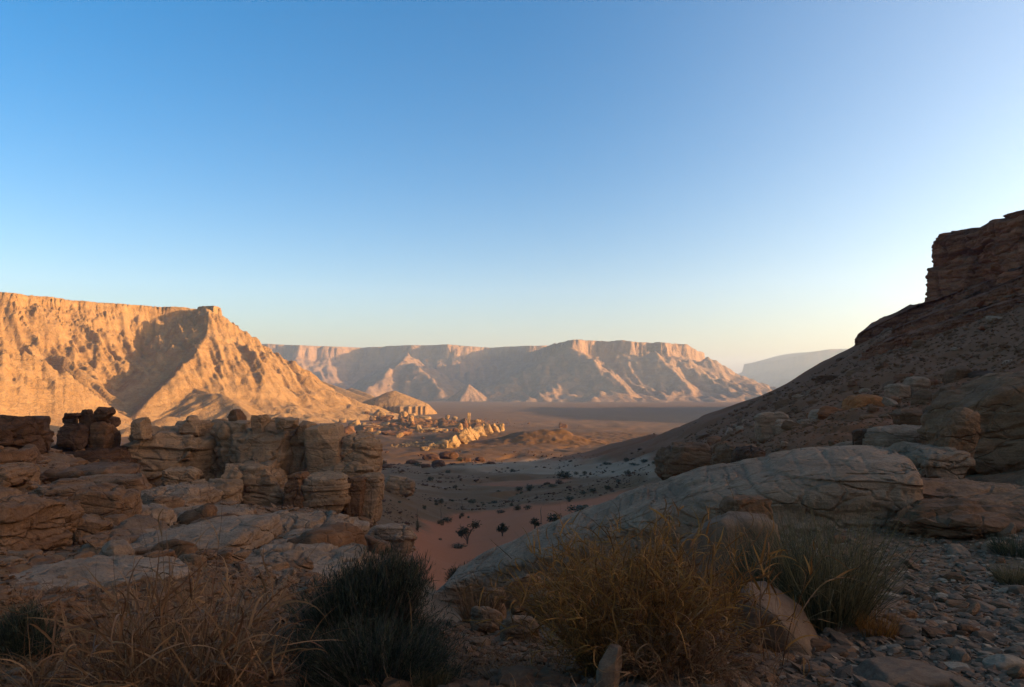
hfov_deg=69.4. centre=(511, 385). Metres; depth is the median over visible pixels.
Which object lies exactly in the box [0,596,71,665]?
bush
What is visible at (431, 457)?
valley rock
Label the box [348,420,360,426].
valley rock
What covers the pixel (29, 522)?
rock slab
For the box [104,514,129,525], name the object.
loose block
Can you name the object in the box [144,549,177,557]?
loose block
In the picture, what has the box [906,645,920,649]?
stone
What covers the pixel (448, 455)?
valley rock
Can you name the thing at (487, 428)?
rock fin
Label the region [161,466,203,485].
sandstone block
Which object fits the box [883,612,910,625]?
stone
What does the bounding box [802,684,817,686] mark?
stone
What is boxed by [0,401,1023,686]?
ground
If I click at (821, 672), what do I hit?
stone
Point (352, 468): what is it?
sandstone block
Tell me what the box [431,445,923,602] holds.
rock slab
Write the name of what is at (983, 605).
stone
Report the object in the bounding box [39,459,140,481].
rock slab
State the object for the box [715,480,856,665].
straw shrub
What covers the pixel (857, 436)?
boulder
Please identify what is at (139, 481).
rock slab
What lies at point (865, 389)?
loose block
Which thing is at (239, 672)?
dry shrub
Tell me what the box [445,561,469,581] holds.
bush
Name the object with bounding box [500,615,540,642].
stone
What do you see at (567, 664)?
dry litter
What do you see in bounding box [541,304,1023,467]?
hillside
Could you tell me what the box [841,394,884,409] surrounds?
boulder
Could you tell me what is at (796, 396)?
loose block
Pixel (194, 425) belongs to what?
sandstone block
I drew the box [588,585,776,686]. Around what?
dry shrub
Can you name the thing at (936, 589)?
stone
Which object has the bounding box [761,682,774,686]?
stone
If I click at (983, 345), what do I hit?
loose block
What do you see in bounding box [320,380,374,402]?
hill
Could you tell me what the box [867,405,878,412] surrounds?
loose block
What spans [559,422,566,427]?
valley rock
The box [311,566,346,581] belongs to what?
rock slab
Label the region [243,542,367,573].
rock slab
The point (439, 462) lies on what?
valley rock
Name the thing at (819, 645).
stone
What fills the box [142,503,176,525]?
rock slab
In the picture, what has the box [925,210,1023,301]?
cliff
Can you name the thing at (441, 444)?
rock fin
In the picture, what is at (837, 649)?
stone
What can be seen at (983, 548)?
loose block
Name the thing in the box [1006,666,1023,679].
stone
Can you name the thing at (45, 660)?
dry litter
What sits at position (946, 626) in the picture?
stone
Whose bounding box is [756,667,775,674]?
stone
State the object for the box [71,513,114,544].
rock slab
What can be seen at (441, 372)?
mesa
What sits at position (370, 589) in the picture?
bush
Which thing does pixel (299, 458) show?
sandstone block
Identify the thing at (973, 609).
stone
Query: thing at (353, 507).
sandstone block
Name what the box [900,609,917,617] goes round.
stone
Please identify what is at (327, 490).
sandstone block
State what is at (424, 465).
valley rock
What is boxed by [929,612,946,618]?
stone
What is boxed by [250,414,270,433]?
sandstone block
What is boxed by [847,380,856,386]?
loose block
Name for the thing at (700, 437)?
loose block
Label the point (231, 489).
sandstone block
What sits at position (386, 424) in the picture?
valley rock
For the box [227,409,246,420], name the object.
sandstone block
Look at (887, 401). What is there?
loose block
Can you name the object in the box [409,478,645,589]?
sand
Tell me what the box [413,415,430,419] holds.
valley rock
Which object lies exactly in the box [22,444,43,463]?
loose block
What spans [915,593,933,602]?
stone
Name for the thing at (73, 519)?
rock slab
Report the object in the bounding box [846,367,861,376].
loose block
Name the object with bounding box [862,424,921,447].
boulder
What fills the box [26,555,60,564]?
rock slab
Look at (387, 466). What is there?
valley rock
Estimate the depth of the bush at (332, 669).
3.76 m
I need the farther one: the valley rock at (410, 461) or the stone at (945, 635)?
the valley rock at (410, 461)
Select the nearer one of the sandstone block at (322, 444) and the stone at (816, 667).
the stone at (816, 667)
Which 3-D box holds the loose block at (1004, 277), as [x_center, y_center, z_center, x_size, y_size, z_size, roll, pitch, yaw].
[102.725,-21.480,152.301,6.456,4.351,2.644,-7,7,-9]
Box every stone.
[467,637,490,646]
[470,606,504,634]
[481,587,506,618]
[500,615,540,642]
[505,573,543,615]
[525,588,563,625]
[596,643,621,686]
[680,511,779,606]
[685,648,726,665]
[719,495,772,519]
[726,682,741,686]
[738,581,818,655]
[745,676,760,686]
[748,643,765,653]
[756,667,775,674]
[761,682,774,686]
[764,673,778,685]
[784,652,794,661]
[795,657,806,664]
[801,663,830,672]
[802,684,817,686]
[808,670,825,677]
[810,638,831,651]
[816,676,848,686]
[818,662,829,668]
[819,681,835,686]
[823,627,834,633]
[826,647,845,652]
[833,623,857,633]
[833,645,855,651]
[833,681,845,686]
[838,651,849,657]
[846,658,864,663]
[852,656,956,686]
[860,680,891,686]
[868,622,892,635]
[877,602,896,612]
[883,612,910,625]
[885,582,912,592]
[886,644,903,650]
[892,562,907,568]
[897,624,919,635]
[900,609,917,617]
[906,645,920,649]
[912,584,929,589]
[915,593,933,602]
[921,627,944,638]
[922,603,938,611]
[923,620,938,626]
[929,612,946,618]
[930,586,947,593]
[934,597,947,602]
[935,663,946,670]
[936,592,947,596]
[937,633,951,636]
[938,623,956,630]
[941,572,964,581]
[943,662,969,668]
[945,599,969,608]
[948,630,968,636]
[949,676,971,686]
[950,646,970,662]
[955,618,972,623]
[956,608,966,612]
[957,624,979,635]
[958,585,969,589]
[962,594,981,600]
[965,602,980,615]
[965,616,982,620]
[965,642,981,649]
[966,576,977,580]
[966,598,995,610]
[968,584,981,590]
[970,630,995,640]
[975,657,983,662]
[978,651,993,655]
[982,654,1023,669]
[984,619,999,626]
[988,601,1016,609]
[990,681,1004,686]
[992,598,1010,604]
[1004,645,1023,654]
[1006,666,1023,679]
[1008,585,1023,594]
[1009,625,1023,630]
[1011,683,1023,686]
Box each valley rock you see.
[339,418,345,422]
[344,425,354,434]
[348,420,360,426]
[371,415,393,420]
[373,409,385,415]
[381,422,389,426]
[381,430,411,435]
[382,464,391,467]
[395,432,403,437]
[398,411,407,417]
[406,460,418,463]
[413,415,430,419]
[416,425,422,432]
[420,427,447,432]
[421,464,430,467]
[422,454,439,459]
[431,460,444,466]
[438,420,455,423]
[439,451,458,458]
[457,423,462,429]
[459,457,470,461]
[460,418,467,427]
[467,412,470,422]
[475,457,485,461]
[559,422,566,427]
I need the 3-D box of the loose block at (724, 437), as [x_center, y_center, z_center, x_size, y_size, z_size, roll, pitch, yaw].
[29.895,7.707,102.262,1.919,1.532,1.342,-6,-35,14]
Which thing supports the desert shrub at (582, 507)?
on the sand
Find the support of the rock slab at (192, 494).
on the ground
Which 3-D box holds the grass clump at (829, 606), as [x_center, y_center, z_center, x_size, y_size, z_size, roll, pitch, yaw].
[2.115,1.154,4.896,1.584,1.061,1.779,0,0,16]
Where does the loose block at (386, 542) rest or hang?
on the ground
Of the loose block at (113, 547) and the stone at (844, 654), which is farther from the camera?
the loose block at (113, 547)
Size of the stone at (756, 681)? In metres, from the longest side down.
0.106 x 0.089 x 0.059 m
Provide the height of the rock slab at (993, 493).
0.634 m
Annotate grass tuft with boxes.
[408,654,456,686]
[443,568,516,622]
[847,606,909,639]
[980,530,1023,556]
[983,557,1023,584]
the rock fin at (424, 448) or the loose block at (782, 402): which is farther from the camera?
the rock fin at (424, 448)
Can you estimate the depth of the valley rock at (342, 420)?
1017.54 m
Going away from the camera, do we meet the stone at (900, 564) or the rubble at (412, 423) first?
the stone at (900, 564)
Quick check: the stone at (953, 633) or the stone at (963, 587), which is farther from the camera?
the stone at (963, 587)
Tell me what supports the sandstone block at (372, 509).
on the ground
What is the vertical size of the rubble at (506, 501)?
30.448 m
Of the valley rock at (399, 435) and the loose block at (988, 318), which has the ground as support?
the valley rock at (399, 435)
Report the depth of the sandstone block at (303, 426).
59.23 m
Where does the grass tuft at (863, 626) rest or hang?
on the ground
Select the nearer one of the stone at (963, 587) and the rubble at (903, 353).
the stone at (963, 587)
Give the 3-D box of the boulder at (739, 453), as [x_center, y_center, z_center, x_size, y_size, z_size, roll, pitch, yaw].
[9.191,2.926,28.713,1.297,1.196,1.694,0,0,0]
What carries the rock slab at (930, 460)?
on the ground
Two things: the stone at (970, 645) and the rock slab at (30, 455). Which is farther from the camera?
the rock slab at (30, 455)
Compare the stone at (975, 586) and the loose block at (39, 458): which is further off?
the loose block at (39, 458)
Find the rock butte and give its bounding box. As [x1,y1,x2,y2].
[51,407,131,462]
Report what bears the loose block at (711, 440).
on the hillside
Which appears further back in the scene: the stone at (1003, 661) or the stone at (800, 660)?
the stone at (800, 660)
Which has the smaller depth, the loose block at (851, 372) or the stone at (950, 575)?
the stone at (950, 575)
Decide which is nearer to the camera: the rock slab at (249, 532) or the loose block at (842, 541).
the loose block at (842, 541)
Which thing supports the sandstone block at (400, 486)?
on the ground
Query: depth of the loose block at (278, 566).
8.10 m
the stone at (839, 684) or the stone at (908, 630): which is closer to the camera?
the stone at (839, 684)
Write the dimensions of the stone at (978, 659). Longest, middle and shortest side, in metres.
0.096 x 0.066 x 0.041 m
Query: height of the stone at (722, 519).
0.868 m
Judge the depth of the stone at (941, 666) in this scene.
3.79 m
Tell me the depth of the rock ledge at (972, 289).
170.88 m
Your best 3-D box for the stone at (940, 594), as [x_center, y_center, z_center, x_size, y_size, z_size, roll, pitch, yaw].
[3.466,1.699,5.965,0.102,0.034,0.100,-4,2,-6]
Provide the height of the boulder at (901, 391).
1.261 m
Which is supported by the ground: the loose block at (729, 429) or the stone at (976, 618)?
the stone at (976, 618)
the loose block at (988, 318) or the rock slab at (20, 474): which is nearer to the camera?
the rock slab at (20, 474)
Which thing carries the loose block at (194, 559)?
on the ground
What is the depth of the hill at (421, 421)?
843.85 m
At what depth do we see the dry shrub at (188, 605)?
3.34 m
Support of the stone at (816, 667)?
on the ground
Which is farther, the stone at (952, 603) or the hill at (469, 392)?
the hill at (469, 392)
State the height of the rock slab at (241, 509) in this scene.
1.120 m
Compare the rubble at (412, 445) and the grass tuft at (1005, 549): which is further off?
the rubble at (412, 445)
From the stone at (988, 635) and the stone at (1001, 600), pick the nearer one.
the stone at (988, 635)
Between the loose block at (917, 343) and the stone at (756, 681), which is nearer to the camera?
the stone at (756, 681)
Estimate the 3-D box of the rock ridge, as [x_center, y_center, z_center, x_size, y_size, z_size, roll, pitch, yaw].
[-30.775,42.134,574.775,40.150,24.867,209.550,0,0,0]
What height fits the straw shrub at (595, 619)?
1.099 m
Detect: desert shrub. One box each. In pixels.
[443,517,452,522]
[452,542,466,548]
[547,513,561,521]
[556,470,572,478]
[565,505,588,512]
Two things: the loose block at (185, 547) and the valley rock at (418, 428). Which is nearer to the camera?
the loose block at (185, 547)
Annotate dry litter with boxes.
[0,573,373,686]
[363,632,803,686]
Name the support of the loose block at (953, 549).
on the ground
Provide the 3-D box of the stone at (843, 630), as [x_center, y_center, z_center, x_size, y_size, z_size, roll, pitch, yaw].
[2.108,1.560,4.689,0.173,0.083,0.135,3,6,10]
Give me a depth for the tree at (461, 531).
73.24 m
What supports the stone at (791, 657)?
on the ground
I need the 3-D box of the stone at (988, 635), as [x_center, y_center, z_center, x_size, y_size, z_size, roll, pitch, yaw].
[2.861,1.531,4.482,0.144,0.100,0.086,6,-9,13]
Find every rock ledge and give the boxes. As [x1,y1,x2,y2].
[815,375,839,383]
[854,285,971,345]
[860,292,1023,360]
[887,273,1023,338]
[944,264,1023,306]
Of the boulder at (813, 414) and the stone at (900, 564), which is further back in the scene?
the boulder at (813, 414)
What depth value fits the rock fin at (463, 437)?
496.34 m
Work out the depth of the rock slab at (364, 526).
29.85 m
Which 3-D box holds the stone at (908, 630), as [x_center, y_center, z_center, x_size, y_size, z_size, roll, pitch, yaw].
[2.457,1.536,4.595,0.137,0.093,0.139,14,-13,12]
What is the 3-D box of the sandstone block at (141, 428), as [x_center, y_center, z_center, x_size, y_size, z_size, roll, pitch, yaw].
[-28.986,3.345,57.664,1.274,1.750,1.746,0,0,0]
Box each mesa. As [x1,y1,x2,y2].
[0,292,398,436]
[262,344,546,400]
[443,339,775,401]
[738,349,846,387]
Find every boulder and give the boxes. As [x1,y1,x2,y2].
[653,442,712,479]
[710,441,756,464]
[730,445,765,462]
[754,411,788,443]
[775,419,791,433]
[797,418,816,423]
[808,409,818,419]
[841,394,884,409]
[851,429,866,444]
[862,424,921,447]
[881,395,900,402]
[884,383,910,398]
[889,408,922,425]
[901,376,930,397]
[910,389,936,404]
[917,371,1023,474]
[931,384,962,403]
[935,407,980,477]
[966,370,992,377]
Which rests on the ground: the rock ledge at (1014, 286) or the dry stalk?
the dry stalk
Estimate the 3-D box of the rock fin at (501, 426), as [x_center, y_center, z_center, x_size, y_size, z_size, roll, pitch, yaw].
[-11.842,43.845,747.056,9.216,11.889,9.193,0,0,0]
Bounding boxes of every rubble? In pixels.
[0,446,415,657]
[320,415,529,438]
[382,422,696,526]
[387,439,445,447]
[684,289,1023,451]
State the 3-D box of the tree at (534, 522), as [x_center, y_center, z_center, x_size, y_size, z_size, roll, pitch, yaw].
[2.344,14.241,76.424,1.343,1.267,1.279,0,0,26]
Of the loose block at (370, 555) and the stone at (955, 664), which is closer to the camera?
the stone at (955, 664)
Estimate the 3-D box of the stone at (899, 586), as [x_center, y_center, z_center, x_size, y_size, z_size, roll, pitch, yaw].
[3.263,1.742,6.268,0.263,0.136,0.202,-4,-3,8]
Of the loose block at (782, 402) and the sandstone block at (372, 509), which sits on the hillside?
the loose block at (782, 402)
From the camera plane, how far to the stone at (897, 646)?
4.28 m
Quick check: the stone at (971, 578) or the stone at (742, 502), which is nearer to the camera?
the stone at (971, 578)
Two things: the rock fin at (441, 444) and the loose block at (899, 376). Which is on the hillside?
the loose block at (899, 376)
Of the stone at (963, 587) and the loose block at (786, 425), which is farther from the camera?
the loose block at (786, 425)
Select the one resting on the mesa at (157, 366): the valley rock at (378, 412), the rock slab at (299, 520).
the valley rock at (378, 412)
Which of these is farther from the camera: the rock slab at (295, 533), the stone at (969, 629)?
the rock slab at (295, 533)
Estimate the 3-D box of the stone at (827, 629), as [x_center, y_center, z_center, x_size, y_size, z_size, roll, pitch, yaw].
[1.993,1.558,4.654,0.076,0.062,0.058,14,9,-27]
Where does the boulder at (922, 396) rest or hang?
on the hillside
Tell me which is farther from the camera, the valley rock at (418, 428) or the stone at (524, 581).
the valley rock at (418, 428)
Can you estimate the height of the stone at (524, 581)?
0.651 m
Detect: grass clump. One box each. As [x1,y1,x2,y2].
[689,514,879,612]
[715,483,990,652]
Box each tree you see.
[456,520,481,543]
[496,523,508,535]
[530,517,540,528]
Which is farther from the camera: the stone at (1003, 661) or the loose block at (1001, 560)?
the loose block at (1001, 560)
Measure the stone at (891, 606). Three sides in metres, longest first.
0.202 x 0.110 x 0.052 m
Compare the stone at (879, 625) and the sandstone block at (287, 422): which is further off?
the sandstone block at (287, 422)
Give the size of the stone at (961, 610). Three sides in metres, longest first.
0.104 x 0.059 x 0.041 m
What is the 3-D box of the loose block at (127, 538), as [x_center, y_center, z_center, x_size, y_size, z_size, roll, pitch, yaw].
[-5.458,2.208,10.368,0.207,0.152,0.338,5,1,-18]
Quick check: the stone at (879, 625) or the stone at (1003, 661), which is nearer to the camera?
the stone at (1003, 661)
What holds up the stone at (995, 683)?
on the ground
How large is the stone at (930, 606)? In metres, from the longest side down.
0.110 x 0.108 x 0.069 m
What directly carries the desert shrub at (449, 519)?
on the sand
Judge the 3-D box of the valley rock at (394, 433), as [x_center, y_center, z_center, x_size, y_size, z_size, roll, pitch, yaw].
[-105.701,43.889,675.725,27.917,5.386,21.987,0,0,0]
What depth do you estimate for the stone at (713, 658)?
4.01 m
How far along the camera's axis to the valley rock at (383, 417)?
1042.72 m
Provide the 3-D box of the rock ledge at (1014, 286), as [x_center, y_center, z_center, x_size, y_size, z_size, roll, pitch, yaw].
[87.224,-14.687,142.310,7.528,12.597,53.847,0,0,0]
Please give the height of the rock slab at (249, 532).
0.648 m
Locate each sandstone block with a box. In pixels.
[122,459,137,462]
[123,420,216,486]
[130,417,152,439]
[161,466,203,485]
[178,415,205,436]
[190,478,243,503]
[201,419,227,478]
[210,420,250,477]
[221,459,287,507]
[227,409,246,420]
[228,417,297,475]
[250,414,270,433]
[275,417,298,429]
[282,471,309,508]
[289,422,316,473]
[297,421,310,442]
[300,471,350,513]
[304,422,345,473]
[322,461,380,513]
[340,430,382,470]
[343,476,366,516]
[361,472,384,524]
[384,475,415,497]
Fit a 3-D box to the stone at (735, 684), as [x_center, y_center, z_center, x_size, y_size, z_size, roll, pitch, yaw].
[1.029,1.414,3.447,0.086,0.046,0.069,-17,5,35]
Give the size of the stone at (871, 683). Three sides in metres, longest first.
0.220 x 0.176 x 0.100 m
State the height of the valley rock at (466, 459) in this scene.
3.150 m
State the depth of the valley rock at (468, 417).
858.54 m
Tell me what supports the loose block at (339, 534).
on the ground
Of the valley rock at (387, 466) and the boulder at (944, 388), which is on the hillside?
the boulder at (944, 388)
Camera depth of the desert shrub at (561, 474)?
190.36 m
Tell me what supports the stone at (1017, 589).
on the ground
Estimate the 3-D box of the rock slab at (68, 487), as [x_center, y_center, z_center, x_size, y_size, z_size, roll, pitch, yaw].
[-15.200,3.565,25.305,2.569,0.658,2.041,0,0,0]
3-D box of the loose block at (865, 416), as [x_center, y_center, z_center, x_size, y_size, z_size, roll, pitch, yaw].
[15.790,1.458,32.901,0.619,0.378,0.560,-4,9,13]
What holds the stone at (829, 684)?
on the ground
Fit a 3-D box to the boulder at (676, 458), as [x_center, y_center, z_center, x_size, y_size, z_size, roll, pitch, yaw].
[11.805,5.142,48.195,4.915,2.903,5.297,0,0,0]
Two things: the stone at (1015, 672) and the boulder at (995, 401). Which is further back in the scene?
the boulder at (995, 401)
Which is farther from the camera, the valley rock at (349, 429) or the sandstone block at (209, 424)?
the valley rock at (349, 429)
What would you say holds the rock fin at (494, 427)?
on the ground
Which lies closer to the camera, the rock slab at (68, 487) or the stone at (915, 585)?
the stone at (915, 585)
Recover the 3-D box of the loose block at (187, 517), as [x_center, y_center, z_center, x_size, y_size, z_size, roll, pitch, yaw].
[-6.863,2.917,16.060,0.972,0.527,0.475,-20,-9,9]
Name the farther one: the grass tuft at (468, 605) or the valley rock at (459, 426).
the valley rock at (459, 426)
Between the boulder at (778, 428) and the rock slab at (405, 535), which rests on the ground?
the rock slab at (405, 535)
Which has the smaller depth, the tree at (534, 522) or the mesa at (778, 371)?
the tree at (534, 522)
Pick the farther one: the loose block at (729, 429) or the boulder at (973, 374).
the loose block at (729, 429)
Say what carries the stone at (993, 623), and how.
on the ground
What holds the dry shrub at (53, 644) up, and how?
on the gravel at (476, 681)
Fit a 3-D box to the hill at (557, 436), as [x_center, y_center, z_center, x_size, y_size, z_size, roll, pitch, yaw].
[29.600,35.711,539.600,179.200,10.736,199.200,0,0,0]
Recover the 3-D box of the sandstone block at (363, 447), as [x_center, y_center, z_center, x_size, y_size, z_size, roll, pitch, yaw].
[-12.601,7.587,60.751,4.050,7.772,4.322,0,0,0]
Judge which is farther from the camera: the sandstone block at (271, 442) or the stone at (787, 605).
the sandstone block at (271, 442)
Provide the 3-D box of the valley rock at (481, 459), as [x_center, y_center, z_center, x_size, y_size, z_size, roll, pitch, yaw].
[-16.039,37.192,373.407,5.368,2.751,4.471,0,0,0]
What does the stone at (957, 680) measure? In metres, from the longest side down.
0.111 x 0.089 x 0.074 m
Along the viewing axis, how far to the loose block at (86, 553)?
8.39 m
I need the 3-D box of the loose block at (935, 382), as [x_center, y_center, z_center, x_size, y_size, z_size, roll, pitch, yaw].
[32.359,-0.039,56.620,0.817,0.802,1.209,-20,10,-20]
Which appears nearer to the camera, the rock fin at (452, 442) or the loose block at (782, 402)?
the loose block at (782, 402)
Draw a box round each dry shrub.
[0,527,365,686]
[0,592,131,686]
[74,484,336,686]
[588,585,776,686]
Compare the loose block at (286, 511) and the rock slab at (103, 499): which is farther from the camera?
the loose block at (286, 511)
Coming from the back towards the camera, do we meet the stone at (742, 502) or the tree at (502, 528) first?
the tree at (502, 528)
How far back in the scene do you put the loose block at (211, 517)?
12.01 m
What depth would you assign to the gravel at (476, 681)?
4.78 m
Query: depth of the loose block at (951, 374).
52.09 m
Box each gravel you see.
[0,549,583,686]
[555,526,1023,686]
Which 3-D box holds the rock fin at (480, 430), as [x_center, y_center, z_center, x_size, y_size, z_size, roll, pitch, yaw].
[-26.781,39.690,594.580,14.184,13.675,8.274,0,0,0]
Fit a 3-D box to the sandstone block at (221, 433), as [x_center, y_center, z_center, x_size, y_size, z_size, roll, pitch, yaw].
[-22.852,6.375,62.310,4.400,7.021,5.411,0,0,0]
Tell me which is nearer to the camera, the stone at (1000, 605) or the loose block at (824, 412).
the stone at (1000, 605)
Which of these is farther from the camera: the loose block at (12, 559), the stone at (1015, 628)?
the loose block at (12, 559)
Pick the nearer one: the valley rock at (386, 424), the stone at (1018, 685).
the stone at (1018, 685)
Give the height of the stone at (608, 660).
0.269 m
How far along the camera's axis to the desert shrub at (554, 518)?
78.96 m
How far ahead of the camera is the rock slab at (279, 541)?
12.34 m
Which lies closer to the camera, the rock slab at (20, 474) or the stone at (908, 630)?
the stone at (908, 630)
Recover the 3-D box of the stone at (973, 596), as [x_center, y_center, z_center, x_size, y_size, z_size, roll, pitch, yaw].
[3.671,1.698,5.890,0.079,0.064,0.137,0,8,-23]
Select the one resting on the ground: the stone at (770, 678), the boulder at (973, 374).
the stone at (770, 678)
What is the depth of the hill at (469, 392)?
3245.10 m
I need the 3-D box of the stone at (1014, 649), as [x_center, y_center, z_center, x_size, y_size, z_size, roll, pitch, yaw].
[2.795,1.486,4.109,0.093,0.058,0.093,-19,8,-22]
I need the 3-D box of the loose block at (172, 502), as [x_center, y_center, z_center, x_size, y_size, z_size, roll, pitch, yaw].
[-12.612,4.489,27.156,1.121,0.862,0.959,8,-12,-22]
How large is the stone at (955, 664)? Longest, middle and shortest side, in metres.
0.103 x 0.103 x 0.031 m
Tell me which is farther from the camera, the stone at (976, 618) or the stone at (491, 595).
the stone at (491, 595)
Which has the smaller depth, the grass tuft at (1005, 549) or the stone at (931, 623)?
the stone at (931, 623)
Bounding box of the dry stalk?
[407,589,411,652]
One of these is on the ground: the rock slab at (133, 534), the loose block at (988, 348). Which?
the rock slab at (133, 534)
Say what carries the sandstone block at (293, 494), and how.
on the ground
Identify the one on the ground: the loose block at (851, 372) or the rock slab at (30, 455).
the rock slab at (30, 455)
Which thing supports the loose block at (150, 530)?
on the ground
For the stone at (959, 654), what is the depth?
4.00 m
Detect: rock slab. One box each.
[0,415,54,453]
[0,447,37,464]
[0,463,36,487]
[0,487,72,550]
[9,555,189,591]
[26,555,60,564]
[28,478,100,497]
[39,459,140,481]
[51,496,84,547]
[68,482,145,516]
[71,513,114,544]
[79,472,151,490]
[80,527,147,548]
[130,513,281,550]
[141,482,223,506]
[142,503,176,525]
[173,504,253,517]
[222,564,295,586]
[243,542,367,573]
[258,539,287,548]
[274,510,354,539]
[283,528,311,538]
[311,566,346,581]
[350,517,369,532]
[367,523,417,557]
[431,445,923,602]
[886,497,1023,539]
[887,441,974,478]
[922,477,1023,505]
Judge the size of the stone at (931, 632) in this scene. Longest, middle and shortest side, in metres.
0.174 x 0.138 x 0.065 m
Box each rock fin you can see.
[420,446,428,450]
[428,443,437,448]
[434,440,447,448]
[448,435,457,447]
[457,431,470,443]
[473,426,486,435]
[484,424,492,432]
[490,423,499,431]
[496,423,504,430]
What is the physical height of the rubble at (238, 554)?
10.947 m
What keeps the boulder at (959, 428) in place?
on the ground
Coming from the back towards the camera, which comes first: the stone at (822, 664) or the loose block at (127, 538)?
the loose block at (127, 538)
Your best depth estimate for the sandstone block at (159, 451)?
58.92 m
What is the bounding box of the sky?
[0,0,1023,373]
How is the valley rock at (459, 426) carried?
on the ground
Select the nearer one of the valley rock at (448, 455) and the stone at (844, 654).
the stone at (844, 654)
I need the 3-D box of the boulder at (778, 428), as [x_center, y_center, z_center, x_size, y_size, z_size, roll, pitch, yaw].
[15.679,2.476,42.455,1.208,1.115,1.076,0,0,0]
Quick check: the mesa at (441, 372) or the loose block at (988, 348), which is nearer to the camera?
the loose block at (988, 348)
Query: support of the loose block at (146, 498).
on the ground
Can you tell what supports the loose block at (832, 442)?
on the hillside
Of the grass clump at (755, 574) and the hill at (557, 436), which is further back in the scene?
the hill at (557, 436)
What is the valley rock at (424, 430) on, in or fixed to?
on the ground
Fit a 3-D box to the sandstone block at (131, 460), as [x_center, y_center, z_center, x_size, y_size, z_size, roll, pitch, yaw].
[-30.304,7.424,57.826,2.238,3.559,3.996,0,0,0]
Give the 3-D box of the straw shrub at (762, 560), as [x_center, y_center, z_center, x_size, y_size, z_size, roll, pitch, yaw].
[1.206,1.066,4.005,0.876,0.975,0.603,0,0,25]
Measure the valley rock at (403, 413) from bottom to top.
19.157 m
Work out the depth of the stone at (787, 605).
4.32 m
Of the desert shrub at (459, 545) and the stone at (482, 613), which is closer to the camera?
the stone at (482, 613)
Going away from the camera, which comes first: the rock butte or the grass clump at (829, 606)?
the grass clump at (829, 606)
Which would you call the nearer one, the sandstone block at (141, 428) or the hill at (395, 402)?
the sandstone block at (141, 428)
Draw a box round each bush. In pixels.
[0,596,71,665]
[261,535,465,666]
[284,609,477,686]
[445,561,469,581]
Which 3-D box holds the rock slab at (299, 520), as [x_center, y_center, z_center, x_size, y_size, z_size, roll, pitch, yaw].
[-4.995,3.561,18.053,2.176,0.999,2.133,0,0,0]
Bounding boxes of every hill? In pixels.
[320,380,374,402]
[354,416,491,431]
[362,391,436,414]
[426,429,652,448]
[446,384,486,401]
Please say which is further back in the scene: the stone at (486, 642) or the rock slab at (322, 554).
the rock slab at (322, 554)
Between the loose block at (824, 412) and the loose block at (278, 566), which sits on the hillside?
the loose block at (824, 412)
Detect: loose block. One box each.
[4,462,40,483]
[4,556,27,563]
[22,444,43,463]
[72,550,96,558]
[98,539,134,555]
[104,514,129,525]
[111,514,169,529]
[116,536,130,543]
[133,546,152,554]
[141,493,157,503]
[144,528,155,531]
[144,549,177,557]
[150,538,198,556]
[153,496,184,508]
[176,503,217,524]
[178,553,206,567]
[191,513,241,523]
[269,562,289,570]
[271,509,289,514]
[285,556,313,569]
[287,522,366,546]
[364,552,381,565]
[365,534,384,553]
[380,540,392,553]
[695,433,709,440]
[707,436,721,445]
[721,435,730,440]
[725,427,732,434]
[775,399,790,409]
[781,420,800,429]
[788,392,801,399]
[791,394,802,400]
[817,406,840,419]
[828,440,838,445]
[829,535,847,543]
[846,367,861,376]
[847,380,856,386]
[859,388,870,392]
[859,414,873,418]
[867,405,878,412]
[879,362,888,367]
[882,397,897,405]
[893,373,912,381]
[912,339,926,347]
[930,379,941,384]
[944,365,972,382]
[947,543,970,555]
[953,308,969,316]
[975,542,983,548]
[979,342,988,347]
[981,540,1009,552]
[986,316,1002,322]
[986,345,998,350]
[992,557,1005,563]
[995,270,1023,284]
[997,522,1016,536]
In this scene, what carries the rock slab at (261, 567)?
on the ground
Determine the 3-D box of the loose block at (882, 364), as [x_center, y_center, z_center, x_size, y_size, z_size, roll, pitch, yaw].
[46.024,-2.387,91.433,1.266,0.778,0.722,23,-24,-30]
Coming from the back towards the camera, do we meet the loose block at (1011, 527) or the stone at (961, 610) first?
the loose block at (1011, 527)
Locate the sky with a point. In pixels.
(739, 183)
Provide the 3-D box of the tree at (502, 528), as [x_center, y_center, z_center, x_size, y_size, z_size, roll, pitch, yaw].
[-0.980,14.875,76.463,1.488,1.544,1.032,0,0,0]
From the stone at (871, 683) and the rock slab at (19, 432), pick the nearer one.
the stone at (871, 683)
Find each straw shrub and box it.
[458,494,838,683]
[649,498,810,662]
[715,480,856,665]
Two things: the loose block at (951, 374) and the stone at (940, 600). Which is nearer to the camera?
the stone at (940, 600)
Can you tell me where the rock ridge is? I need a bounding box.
[455,423,492,446]
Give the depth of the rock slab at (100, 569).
6.43 m
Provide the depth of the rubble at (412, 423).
849.07 m
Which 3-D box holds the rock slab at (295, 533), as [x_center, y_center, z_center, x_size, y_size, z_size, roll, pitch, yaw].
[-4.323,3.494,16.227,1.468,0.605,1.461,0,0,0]

